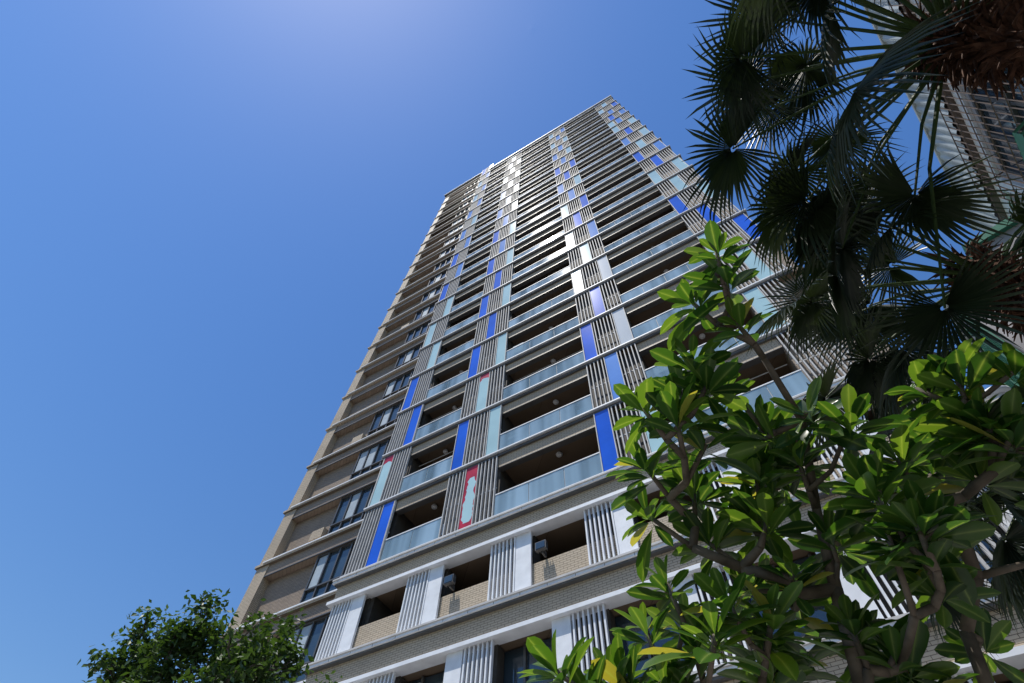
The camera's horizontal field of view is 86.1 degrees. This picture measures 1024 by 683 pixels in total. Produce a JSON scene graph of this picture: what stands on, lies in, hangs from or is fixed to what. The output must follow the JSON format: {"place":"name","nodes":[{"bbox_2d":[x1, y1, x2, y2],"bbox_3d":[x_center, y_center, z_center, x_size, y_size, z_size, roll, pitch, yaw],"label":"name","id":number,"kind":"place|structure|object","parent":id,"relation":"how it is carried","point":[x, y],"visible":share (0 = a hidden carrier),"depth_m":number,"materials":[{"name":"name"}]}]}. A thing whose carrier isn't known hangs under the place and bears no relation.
{"place":"outdoors","nodes":[
{"label":"outdoors","id":0,"kind":"place"},
{"bbox_2d":[0,0,1022,682],"label":"sky","id":1,"kind":"structure","parent":0,"point":[212,212],"materials":[{"name":"blue"}]},
{"bbox_2d":[946,217,1023,387],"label":"walls","id":2,"kind":"structure","parent":0,"point":[1012,229],"depth_m":10.84,"materials":[{"name":"concrete"}]},
{"bbox_2d":[895,0,1023,222],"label":"wall and windows","id":3,"kind":"structure","parent":2,"relation":"on","point":[994,121],"depth_m":10.36,"materials":[{"name":"concrete"}]},
{"bbox_2d":[863,0,1007,232],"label":"corrugated parapet","id":4,"kind":"structure","parent":3,"relation":"on","point":[945,148],"depth_m":11.46,"materials":[{"name":"grey metal"}]},
{"bbox_2d":[889,0,1023,202],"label":"window cages","id":5,"kind":"object","parent":3,"relation":"attached to","point":[989,131],"depth_m":9.69},
{"bbox_2d":[1012,120,1023,160],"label":"awning","id":6,"kind":"object","parent":3,"relation":"attached to","point":[1019,139],"visible":1,"depth_m":8.22,"materials":[{"name":"green paint"}]},
{"bbox_2d":[984,385,1010,402],"bbox_3d":[9.601,1.061,9.688,1.738,1.543,0.599,-37,-68,20],"label":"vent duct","id":7,"kind":"object","parent":2,"relation":"attached to","point":[1001,390],"visible":0.12,"depth_m":10.23,"materials":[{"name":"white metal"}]},
{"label":"pavement","id":8,"kind":"structure","parent":0,"visible":0},
{"bbox_2d":[77,588,342,682],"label":"broadleaf tree","id":9,"kind":"object","parent":8,"relation":"on","point":[232,663],"visible":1,"depth_m":10.14,"materials":[{"name":"green plant"}]},
{"bbox_2d":[213,95,1023,682],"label":"apartment tower","id":10,"kind":"structure","parent":8,"relation":"on","point":[451,515],"depth_m":23.13,"materials":[{"name":"grey concrete"}]},
{"bbox_2d":[269,180,1012,682],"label":"windows","id":11,"kind":"structure","parent":10,"relation":"in","point":[329,566],"depth_m":23.03,"materials":[{"name":"black glass"}]},
{"bbox_2d":[518,220,1023,682],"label":"frangipani tree","id":12,"kind":"object","parent":8,"relation":"on","point":[954,453],"visible":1,"depth_m":2.38,"materials":[{"name":"green plant"}]},
{"bbox_2d":[681,0,1023,384],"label":"fan palm tree","id":13,"kind":"object","parent":8,"relation":"on","point":[951,41],"visible":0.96,"depth_m":3.86,"materials":[{"name":"green plant"}]},
{"bbox_2d":[745,140,1023,531],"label":"fan palm tree","id":14,"kind":"object","parent":8,"relation":"on","point":[833,319],"visible":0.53,"depth_m":4.79,"materials":[{"name":"green plant"}]},
{"bbox_2d":[891,385,1023,680],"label":"fan palm tree","id":15,"kind":"object","parent":8,"relation":"on","point":[1010,586],"visible":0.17,"depth_m":4.82,"materials":[{"name":"green plant"}]}
]}

